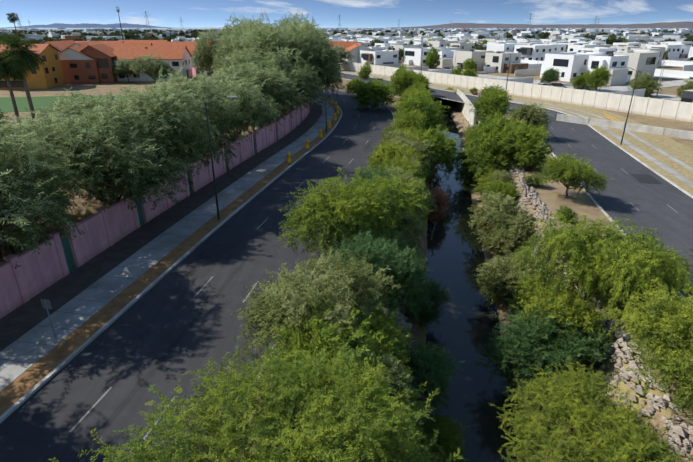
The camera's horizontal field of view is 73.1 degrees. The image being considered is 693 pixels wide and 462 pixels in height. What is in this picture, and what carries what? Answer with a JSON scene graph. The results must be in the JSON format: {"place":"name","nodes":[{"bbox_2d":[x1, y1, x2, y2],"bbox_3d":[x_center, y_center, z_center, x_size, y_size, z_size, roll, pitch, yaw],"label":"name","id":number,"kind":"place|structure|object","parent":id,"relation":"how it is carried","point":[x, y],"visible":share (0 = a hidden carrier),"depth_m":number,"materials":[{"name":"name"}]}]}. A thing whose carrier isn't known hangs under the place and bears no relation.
{"place":"outdoors","nodes":[
{"label":"outdoors","id":0,"kind":"place"},
{"bbox_2d":[4,23,171,27],"bbox_3d":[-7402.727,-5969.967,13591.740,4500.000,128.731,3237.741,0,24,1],"label":"blue hills","id":1,"kind":"structure","parent":0,"point":[85,25],"depth_m":12869.28,"materials":[{"name":"blue"}]},
{"bbox_2d":[0,101,321,351],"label":"wall foot strip","id":2,"kind":"object","parent":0,"point":[15,325],"depth_m":38.83,"materials":[{"name":"soil"}]},
{"bbox_2d":[0,96,334,391],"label":"sidewalk","id":3,"kind":"structure","parent":0,"point":[17,350],"depth_m":34.74,"materials":[{"name":"concrete"}]},
{"bbox_2d":[0,96,340,415],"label":"planting strip","id":4,"kind":"object","parent":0,"point":[21,385],"visible":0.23,"depth_m":31.74,"materials":[{"name":"soil"}]},
{"bbox_2d":[0,87,393,461],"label":"road","id":5,"kind":"structure","parent":0,"point":[122,354],"depth_m":28.54,"materials":[{"name":"grey asphalt"}]},
{"bbox_2d":[69,89,677,442],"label":"road markings","id":6,"kind":"object","parent":5,"relation":"on","point":[91,408],"visible":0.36,"depth_m":24.33,"materials":[{"name":"paint"}]},
{"bbox_2d":[0,27,692,461],"bbox_3d":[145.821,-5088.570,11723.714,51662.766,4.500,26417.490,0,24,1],"label":"ground","id":7,"kind":"structure","parent":0,"point":[552,197],"depth_m":52.74,"materials":[{"name":"beige soil"}]},
{"bbox_2d":[0,50,31,116],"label":"palm tree","id":8,"kind":"object","parent":7,"relation":"on","point":[5,75],"visible":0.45,"depth_m":60.19,"materials":[{"name":"green plant"}]},
{"bbox_2d":[0,28,45,122],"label":"palm tree","id":9,"kind":"object","parent":7,"relation":"on","point":[31,60],"visible":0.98,"depth_m":59.20,"materials":[{"name":"green plant"}]},
{"bbox_2d":[0,95,131,111],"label":"garden lawn","id":10,"kind":"structure","parent":7,"relation":"on","point":[44,103],"depth_m":116.00,"materials":[{"name":"plant"}]},
{"bbox_2d":[0,96,155,313],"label":"tree","id":11,"kind":"object","parent":7,"relation":"on","point":[16,216],"visible":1,"depth_m":29.40,"materials":[{"name":"green plant"}]},
{"bbox_2d":[4,105,196,209],"bbox_3d":[-21.753,-5.194,41.309,16.126,11.731,14.661,-9,25,-19],"label":"tree","id":12,"kind":"object","parent":7,"relation":"on","point":[151,165],"visible":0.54,"depth_m":39.31,"materials":[{"name":"green plant"}]},
{"bbox_2d":[41,85,181,153],"bbox_3d":[-28.850,-11.744,56.736,19.428,11.287,14.998,14,27,28],"label":"tree row","id":13,"kind":"object","parent":7,"relation":"on","point":[61,115],"visible":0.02,"depth_m":54.07,"materials":[{"name":"green plant"}]},
{"bbox_2d":[48,90,185,153],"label":"tree row","id":14,"kind":"object","parent":7,"relation":"on","point":[135,100],"visible":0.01,"depth_m":59.98,"materials":[{"name":"green plant"}]},
{"bbox_2d":[51,72,186,199],"bbox_3d":[-21.659,-8.133,45.030,13.001,14.193,14.511,6,24,13],"label":"tree","id":15,"kind":"object","parent":7,"relation":"on","point":[139,114],"visible":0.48,"depth_m":41.79,"materials":[{"name":"green plant"}]},
{"bbox_2d":[109,57,138,82],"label":"garden tree","id":16,"kind":"object","parent":7,"relation":"on","point":[121,66],"visible":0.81,"depth_m":155.25,"materials":[{"name":"green plant"}]},
{"bbox_2d":[131,53,174,87],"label":"garden tree","id":17,"kind":"object","parent":7,"relation":"on","point":[148,68],"visible":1,"depth_m":140.10,"materials":[{"name":"green plant"}]},
{"bbox_2d":[0,68,309,318],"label":"boundary wall","id":18,"kind":"structure","parent":7,"relation":"on","point":[27,290],"depth_m":45.17,"materials":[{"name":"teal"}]},
{"bbox_2d":[0,40,373,89],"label":"terracotta houses","id":19,"kind":"structure","parent":7,"relation":"on","point":[69,62],"depth_m":156.79,"materials":[{"name":"orange paint"}]},
{"bbox_2d":[145,64,258,165],"bbox_3d":[-17.123,-12.914,56.432,12.708,13.834,16.462,1,24,3],"label":"tree","id":20,"kind":"object","parent":7,"relation":"on","point":[196,93],"visible":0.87,"depth_m":53.10,"materials":[{"name":"green plant"}]},
{"bbox_2d":[189,27,228,76],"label":"tree","id":21,"kind":"object","parent":7,"relation":"on","point":[208,58],"visible":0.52,"depth_m":132.60,"materials":[{"name":"green plant"}]},
{"bbox_2d":[205,96,236,219],"bbox_3d":[-10.970,-6.261,42.661,3.195,11.778,0.418,5,24,11],"label":"street lamp","id":22,"kind":"object","parent":7,"relation":"on","point":[218,213],"visible":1,"depth_m":42.76,"materials":[{"name":"grey"}]},
{"bbox_2d":[211,18,254,65],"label":"tree","id":23,"kind":"object","parent":7,"relation":"on","point":[225,42],"visible":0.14,"depth_m":117.46,"materials":[{"name":"green plant"}]},
{"bbox_2d":[181,71,287,138],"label":"tree","id":24,"kind":"object","parent":7,"relation":"on","point":[253,101],"visible":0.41,"depth_m":62.58,"materials":[{"name":"green plant"}]},
{"bbox_2d":[211,29,275,75],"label":"tree","id":25,"kind":"object","parent":7,"relation":"on","point":[255,39],"visible":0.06,"depth_m":95.67,"materials":[{"name":"green plant"}]},
{"bbox_2d":[212,40,277,81],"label":"tree","id":26,"kind":"object","parent":7,"relation":"on","point":[240,58],"visible":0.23,"depth_m":89.93,"materials":[{"name":"green plant"}]},
{"bbox_2d":[229,8,262,39],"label":"tree","id":27,"kind":"object","parent":7,"relation":"on","point":[249,27],"visible":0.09,"depth_m":125.47,"materials":[{"name":"green plant"}]},
{"bbox_2d":[49,341,444,461],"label":"mesquite tree","id":28,"kind":"object","parent":7,"relation":"on","point":[289,381],"visible":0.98,"depth_m":14.71,"materials":[{"name":"green plant"}]},
{"bbox_2d":[215,55,294,127],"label":"tree","id":29,"kind":"object","parent":7,"relation":"on","point":[252,77],"visible":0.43,"depth_m":69.65,"materials":[{"name":"green plant"}]},
{"bbox_2d":[238,19,278,53],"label":"tree","id":30,"kind":"object","parent":7,"relation":"on","point":[259,31],"visible":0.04,"depth_m":109.03,"materials":[{"name":"green plant"}]},
{"bbox_2d":[221,60,306,122],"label":"tree","id":31,"kind":"object","parent":7,"relation":"on","point":[296,97],"visible":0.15,"depth_m":74.63,"materials":[{"name":"green plant"}]},
{"bbox_2d":[249,17,323,103],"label":"tree","id":32,"kind":"object","parent":7,"relation":"on","point":[265,36],"visible":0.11,"depth_m":95.24,"materials":[{"name":"green plant"}]},
{"bbox_2d":[250,46,329,114],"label":"tree","id":33,"kind":"object","parent":7,"relation":"on","point":[300,78],"visible":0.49,"depth_m":83.93,"materials":[{"name":"green plant"}]},
{"bbox_2d":[265,12,338,110],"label":"tree","id":34,"kind":"object","parent":7,"relation":"on","point":[312,50],"visible":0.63,"depth_m":90.70,"materials":[{"name":"green plant"}]},
{"bbox_2d":[275,23,343,101],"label":"tree","id":35,"kind":"object","parent":7,"relation":"on","point":[332,53],"visible":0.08,"depth_m":100.98,"materials":[{"name":"green plant"}]},
{"bbox_2d":[223,243,400,368],"bbox_3d":[-1.331,4.353,25.401,8.139,6.862,10.439,21,31,39],"label":"mesquite tree","id":36,"kind":"object","parent":7,"relation":"on","point":[279,301],"visible":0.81,"depth_m":23.75,"materials":[{"name":"green plant"}]},
{"bbox_2d":[261,291,400,406],"bbox_3d":[-0.970,6.533,21.676,6.716,6.355,7.086,-21,31,-39],"label":"tree","id":37,"kind":"object","parent":7,"relation":"on","point":[323,336],"visible":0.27,"depth_m":20.95,"materials":[{"name":"green plant"}]},
{"bbox_2d":[334,45,355,69],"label":"garden tree","id":38,"kind":"object","parent":7,"relation":"on","point":[347,56],"visible":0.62,"depth_m":199.10,"materials":[{"name":"green plant"}]},
{"bbox_2d":[0,28,692,43],"bbox_3d":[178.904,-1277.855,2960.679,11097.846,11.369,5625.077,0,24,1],"label":"buildings","id":39,"kind":"structure","parent":7,"relation":"on","point":[563,33],"depth_m":903.08,"materials":[{"name":"concrete"}]},
{"bbox_2d":[0,71,692,458],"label":"kerbs","id":40,"kind":"structure","parent":7,"relation":"on","point":[70,357],"depth_m":36.47,"materials":[{"name":"concrete"}]},
{"bbox_2d":[277,165,428,269],"bbox_3d":[0.269,-0.651,34.986,11.369,8.617,11.610,-5,24,-12],"label":"mesquite tree","id":41,"kind":"object","parent":7,"relation":"on","point":[345,211],"visible":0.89,"depth_m":31.87,"materials":[{"name":"green plant"}]},
{"bbox_2d":[345,77,366,95],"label":"tree","id":42,"kind":"object","parent":7,"relation":"on","point":[352,84],"visible":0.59,"depth_m":122.21,"materials":[{"name":"green plant"}]},
{"bbox_2d":[358,62,372,78],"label":"tree","id":43,"kind":"object","parent":7,"relation":"on","point":[365,72],"visible":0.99,"depth_m":167.37,"materials":[{"name":"green plant"}]},
{"bbox_2d":[277,366,463,461],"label":"tree","id":44,"kind":"object","parent":7,"relation":"on","point":[450,457],"visible":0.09,"depth_m":15.70,"materials":[{"name":"green plant"}]},
{"bbox_2d":[351,77,396,110],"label":"tree","id":45,"kind":"object","parent":7,"relation":"on","point":[373,92],"visible":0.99,"depth_m":103.29,"materials":[{"name":"green plant"}]},
{"bbox_2d":[331,337,417,413],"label":"tree","id":46,"kind":"object","parent":7,"relation":"on","point":[401,379],"visible":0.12,"depth_m":21.05,"materials":[{"name":"green plant"}]},
{"bbox_2d":[315,229,434,322],"bbox_3d":[1.720,2.916,28.934,7.615,7.076,5.434,-2,24,-4],"label":"bank scrub","id":47,"kind":"object","parent":7,"relation":"on","point":[402,271],"visible":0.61,"depth_m":27.99,"materials":[{"name":"green plant"}]},
{"bbox_2d":[343,225,411,288],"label":"tree","id":48,"kind":"object","parent":7,"relation":"on","point":[381,232],"visible":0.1,"depth_m":30.94,"materials":[{"name":"green plant"}]},
{"bbox_2d":[343,163,412,232],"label":"tree","id":49,"kind":"object","parent":7,"relation":"on","point":[368,175],"visible":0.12,"depth_m":39.44,"materials":[{"name":"green plant"}]},
{"bbox_2d":[341,301,417,371],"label":"tree","id":50,"kind":"object","parent":7,"relation":"on","point":[390,330],"visible":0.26,"depth_m":23.72,"materials":[{"name":"green plant"}]},
{"bbox_2d":[71,115,692,461],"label":"road patches","id":51,"kind":"object","parent":7,"relation":"on","point":[204,262],"visible":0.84,"depth_m":35.60,"materials":[{"name":"asphalt"}]},
{"bbox_2d":[363,137,411,171],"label":"tree","id":52,"kind":"object","parent":7,"relation":"on","point":[391,150],"visible":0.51,"depth_m":54.23,"materials":[{"name":"green plant"}]},
{"bbox_2d":[377,128,413,144],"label":"tree","id":53,"kind":"object","parent":7,"relation":"on","point":[393,134],"visible":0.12,"depth_m":64.21,"materials":[{"name":"green plant"}]},
{"bbox_2d":[356,337,436,435],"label":"tree","id":54,"kind":"object","parent":7,"relation":"on","point":[412,400],"visible":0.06,"depth_m":21.33,"materials":[{"name":"green plant"}]},
{"bbox_2d":[372,137,422,162],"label":"tree","id":55,"kind":"object","parent":7,"relation":"on","point":[405,142],"visible":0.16,"depth_m":59.58,"materials":[{"name":"green plant"}]},
{"bbox_2d":[378,153,426,180],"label":"tree","id":56,"kind":"object","parent":7,"relation":"on","point":[394,162],"visible":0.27,"depth_m":49.88,"materials":[{"name":"green plant"}]},
{"bbox_2d":[387,66,417,97],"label":"tree","id":57,"kind":"object","parent":7,"relation":"on","point":[402,79],"visible":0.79,"depth_m":119.18,"materials":[{"name":"green plant"}]},
{"bbox_2d":[378,226,428,287],"bbox_3d":[2.587,2.126,33.079,5.052,5.416,7.079,-16,28,-32],"label":"bank scrub","id":58,"kind":"object","parent":7,"relation":"on","point":[405,246],"visible":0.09,"depth_m":31.78,"materials":[{"name":"green plant"}]},
{"bbox_2d":[385,107,429,139],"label":"tree","id":59,"kind":"object","parent":7,"relation":"on","point":[415,120],"visible":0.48,"depth_m":71.33,"materials":[{"name":"green plant"}]},
{"bbox_2d":[385,166,431,241],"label":"tree","id":60,"kind":"object","parent":7,"relation":"on","point":[401,172],"visible":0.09,"depth_m":41.56,"materials":[{"name":"green plant"}]},
{"bbox_2d":[389,203,428,254],"bbox_3d":[4.720,-0.331,40.759,4.954,4.957,5.204,-20,30,-38],"label":"bank scrub","id":61,"kind":"object","parent":7,"relation":"on","point":[409,234],"visible":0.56,"depth_m":39.35,"materials":[{"name":"green plant"}]},
{"bbox_2d":[381,165,438,223],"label":"tree","id":62,"kind":"object","parent":7,"relation":"on","point":[427,192],"visible":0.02,"depth_m":45.40,"materials":[{"name":"green plant"}]},
{"bbox_2d":[397,143,429,175],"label":"tree","id":63,"kind":"object","parent":7,"relation":"on","point":[420,159],"visible":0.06,"depth_m":57.77,"materials":[{"name":"green plant"}]},
{"bbox_2d":[401,178,437,225],"bbox_3d":[4.797,-2.040,42.473,5.540,5.659,5.846,21,31,40],"label":"bank scrub","id":64,"kind":"object","parent":7,"relation":"on","point":[423,219],"visible":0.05,"depth_m":42.13,"materials":[{"name":"green plant"}]},
{"bbox_2d":[392,88,452,134],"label":"tree","id":65,"kind":"object","parent":7,"relation":"on","point":[410,102],"visible":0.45,"depth_m":77.59,"materials":[{"name":"green plant"}]},
{"bbox_2d":[410,136,436,174],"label":"tree","id":66,"kind":"object","parent":7,"relation":"on","point":[422,148],"visible":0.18,"depth_m":60.53,"materials":[{"name":"green plant"}]},
{"bbox_2d":[424,47,438,68],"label":"tree","id":67,"kind":"object","parent":7,"relation":"on","point":[429,53],"visible":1,"depth_m":208.16,"materials":[{"name":"green plant"}]},
{"bbox_2d":[399,338,464,425],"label":"tamarisk tree","id":68,"kind":"object","parent":7,"relation":"on","point":[425,366],"visible":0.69,"depth_m":25.17,"materials":[{"name":"green plant"}]},
{"bbox_2d":[406,123,464,182],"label":"tree","id":69,"kind":"object","parent":7,"relation":"on","point":[445,154],"visible":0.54,"depth_m":65.79,"materials":[{"name":"green plant"}]},
{"bbox_2d":[425,183,451,222],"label":"bush","id":70,"kind":"object","parent":7,"relation":"on","point":[439,199],"visible":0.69,"depth_m":54.87,"materials":[{"name":"brown plant"}]},
{"bbox_2d":[412,411,469,461],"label":"bush","id":71,"kind":"object","parent":7,"relation":"on","point":[448,438],"visible":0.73,"depth_m":24.29,"materials":[{"name":"green plant"}]},
{"bbox_2d":[192,34,692,102],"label":"houses","id":72,"kind":"structure","parent":7,"relation":"on","point":[579,56],"depth_m":208.69,"materials":[{"name":"white paint"}]},
{"bbox_2d":[456,89,479,125],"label":"concrete retaining wall","id":73,"kind":"structure","parent":7,"relation":"on","point":[465,108],"depth_m":111.97,"materials":[{"name":"concrete"}]},
{"bbox_2d":[459,58,478,71],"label":"estate tree","id":74,"kind":"object","parent":7,"relation":"on","point":[467,64],"visible":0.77,"depth_m":189.16,"materials":[{"name":"green plant"}]},
{"bbox_2d":[453,157,485,186],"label":"tree","id":75,"kind":"object","parent":7,"relation":"on","point":[464,173],"visible":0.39,"depth_m":66.47,"materials":[{"name":"green plant"}]},
{"bbox_2d":[467,89,510,122],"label":"tree","id":76,"kind":"object","parent":7,"relation":"on","point":[489,104],"visible":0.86,"depth_m":89.78,"materials":[{"name":"green plant"}]},
{"bbox_2d":[455,109,524,180],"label":"tree","id":77,"kind":"object","parent":7,"relation":"on","point":[485,138],"visible":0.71,"depth_m":63.76,"materials":[{"name":"green plant"}]},
{"bbox_2d":[472,170,513,201],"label":"bank scrub","id":78,"kind":"object","parent":7,"relation":"on","point":[482,181],"visible":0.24,"depth_m":59.38,"materials":[{"name":"green plant"}]},
{"bbox_2d":[476,84,511,106],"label":"tree","id":79,"kind":"object","parent":7,"relation":"on","point":[484,91],"visible":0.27,"depth_m":102.75,"materials":[{"name":"green plant"}]},
{"bbox_2d":[482,169,518,205],"bbox_3d":[19.153,-5.079,57.522,4.955,4.788,4.718,17,29,34],"label":"bank scrub","id":80,"kind":"object","parent":7,"relation":"on","point":[506,177],"visible":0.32,"depth_m":57.23,"materials":[{"name":"green plant"}]},
{"bbox_2d":[464,191,538,253],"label":"tree","id":81,"kind":"object","parent":7,"relation":"on","point":[481,215],"visible":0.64,"depth_m":47.41,"materials":[{"name":"green plant"}]},
{"bbox_2d":[481,178,523,205],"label":"bush","id":82,"kind":"object","parent":7,"relation":"on","point":[510,190],"visible":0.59,"depth_m":54.85,"materials":[{"name":"green plant"}]},
{"bbox_2d":[470,249,540,309],"bbox_3d":[13.344,3.841,37.638,6.557,5.292,6.567,-4,24,-9],"label":"bush","id":83,"kind":"object","parent":7,"relation":"on","point":[497,267],"visible":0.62,"depth_m":36.65,"materials":[{"name":"green plant"}]},
{"bbox_2d":[482,213,534,257],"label":"tree","id":84,"kind":"object","parent":7,"relation":"on","point":[511,242],"visible":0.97,"depth_m":45.03,"materials":[{"name":"green plant"}]},
{"bbox_2d":[329,60,692,121],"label":"boundary wall","id":85,"kind":"structure","parent":7,"relation":"on","point":[668,109],"depth_m":113.91,"materials":[{"name":"concrete"}]},
{"bbox_2d":[334,69,692,194],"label":"verge grass","id":86,"kind":"structure","parent":7,"relation":"on","point":[676,150],"depth_m":76.09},
{"bbox_2d":[494,122,555,169],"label":"tree","id":87,"kind":"object","parent":7,"relation":"on","point":[528,142],"visible":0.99,"depth_m":59.94,"materials":[{"name":"green plant"}]},
{"bbox_2d":[497,261,559,302],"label":"tree","id":88,"kind":"object","parent":7,"relation":"on","point":[529,272],"visible":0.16,"depth_m":36.01,"materials":[{"name":"green plant"}]},
{"bbox_2d":[504,102,554,132],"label":"tree","id":89,"kind":"object","parent":7,"relation":"on","point":[532,116],"visible":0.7,"depth_m":76.79,"materials":[{"name":"green plant"}]},
{"bbox_2d":[521,171,543,187],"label":"bush","id":90,"kind":"object","parent":7,"relation":"on","point":[532,180],"visible":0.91,"depth_m":54.55,"materials":[{"name":"green plant"}]},
{"bbox_2d":[384,105,692,461],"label":"bank rocks","id":91,"kind":"object","parent":7,"relation":"on","point":[625,376],"visible":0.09,"depth_m":26.61,"materials":[{"name":"stone"}]},
{"bbox_2d":[502,271,577,327],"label":"tree","id":92,"kind":"object","parent":7,"relation":"on","point":[528,294],"visible":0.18,"depth_m":33.40,"materials":[{"name":"green plant"}]},
{"bbox_2d":[472,299,616,402],"bbox_3d":[12.238,7.188,28.691,8.613,6.227,6.146,-8,25,-18],"label":"bush","id":93,"kind":"object","parent":7,"relation":"on","point":[523,352],"visible":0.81,"depth_m":27.57,"materials":[{"name":"green plant"}]},
{"bbox_2d":[536,67,559,83],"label":"estate tree","id":94,"kind":"object","parent":7,"relation":"on","point":[546,76],"visible":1,"depth_m":150.82,"materials":[{"name":"green plant"}]},
{"bbox_2d":[509,281,613,371],"bbox_3d":[13.605,6.234,29.649,5.991,6.180,5.678,-5,24,-12],"label":"tree","id":95,"kind":"object","parent":7,"relation":"on","point":[580,314],"visible":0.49,"depth_m":28.42,"materials":[{"name":"green plant"}]},
{"bbox_2d":[554,205,579,222],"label":"bush","id":96,"kind":"object","parent":7,"relation":"on","point":[569,215],"visible":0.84,"depth_m":44.83,"materials":[{"name":"green plant"}]},
{"bbox_2d":[536,152,614,197],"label":"mesquite tree","id":97,"kind":"object","parent":7,"relation":"on","point":[560,169],"visible":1,"depth_m":49.19,"materials":[{"name":"green plant"}]},
{"bbox_2d":[569,70,594,89],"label":"estate tree","id":98,"kind":"object","parent":7,"relation":"on","point":[581,81],"visible":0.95,"depth_m":138.82,"materials":[{"name":"green plant"}]},
{"bbox_2d":[490,358,692,461],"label":"mesquite tree","id":99,"kind":"object","parent":7,"relation":"on","point":[614,427],"visible":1,"depth_m":21.13,"materials":[{"name":"green plant"}]},
{"bbox_2d":[510,212,692,318],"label":"weeping tree","id":100,"kind":"object","parent":7,"relation":"on","point":[612,265],"visible":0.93,"depth_m":28.62,"materials":[{"name":"green plant"}]},
{"bbox_2d":[589,65,613,90],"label":"tree","id":101,"kind":"object","parent":7,"relation":"on","point":[603,73],"visible":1,"depth_m":134.93,"materials":[{"name":"green plant"}]},
{"bbox_2d":[556,113,692,139],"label":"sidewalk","id":102,"kind":"structure","parent":7,"relation":"on","point":[676,133],"depth_m":84.37,"materials":[{"name":"concrete"}]},
{"bbox_2d":[598,278,692,433],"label":"mesquite tree","id":103,"kind":"object","parent":7,"relation":"on","point":[668,343],"visible":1,"depth_m":22.19,"materials":[{"name":"green plant"}]},
{"bbox_2d":[627,72,664,97],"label":"estate tree","id":104,"kind":"object","parent":7,"relation":"on","point":[651,86],"visible":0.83,"depth_m":124.54,"materials":[{"name":"green plant"}]},
{"bbox_2d":[0,0,692,26],"label":"sky","id":105,"kind":"structure","parent":0,"point":[162,13],"materials":[{"name":"blue"}]},
{"bbox_2d":[426,100,535,461],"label":"canal water","id":106,"kind":"structure","parent":0,"point":[467,325],"depth_m":35.65,"materials":[{"name":"black liquid"}]},
{"bbox_2d":[403,277,453,332],"bbox_3d":[5.989,5.518,35.264,3.418,4.075,4.790,16,28,33],"label":"bush","id":107,"kind":"object","parent":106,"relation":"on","point":[437,297],"visible":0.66,"depth_m":34.47,"materials":[{"name":"green plant"}]},
{"bbox_2d":[324,72,692,303],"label":"road","id":108,"kind":"structure","parent":0,"point":[651,203],"depth_m":54.02,"materials":[{"name":"grey asphalt"}]},
{"bbox_2d":[329,69,692,187],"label":"sidewalk","id":109,"kind":"structure","parent":0,"point":[666,168],"depth_m":72.86,"materials":[{"name":"concrete"}]},
{"bbox_2d":[392,23,692,27],"bbox_3d":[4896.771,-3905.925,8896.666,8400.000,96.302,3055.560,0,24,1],"label":"brown hills","id":110,"kind":"structure","parent":0,"point":[464,25],"depth_m":8263.94,"materials":[{"name":"brown"}]},
{"bbox_2d":[401,65,691,100],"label":"estate streets","id":111,"kind":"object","parent":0,"point":[662,96],"depth_m":151.03,"materials":[{"name":"asphalt"}]},
{"bbox_2d":[587,22,692,25],"bbox_3d":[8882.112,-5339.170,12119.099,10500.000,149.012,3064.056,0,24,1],"label":"hills","id":112,"kind":"structure","parent":0,"point":[674,23],"depth_m":11434.19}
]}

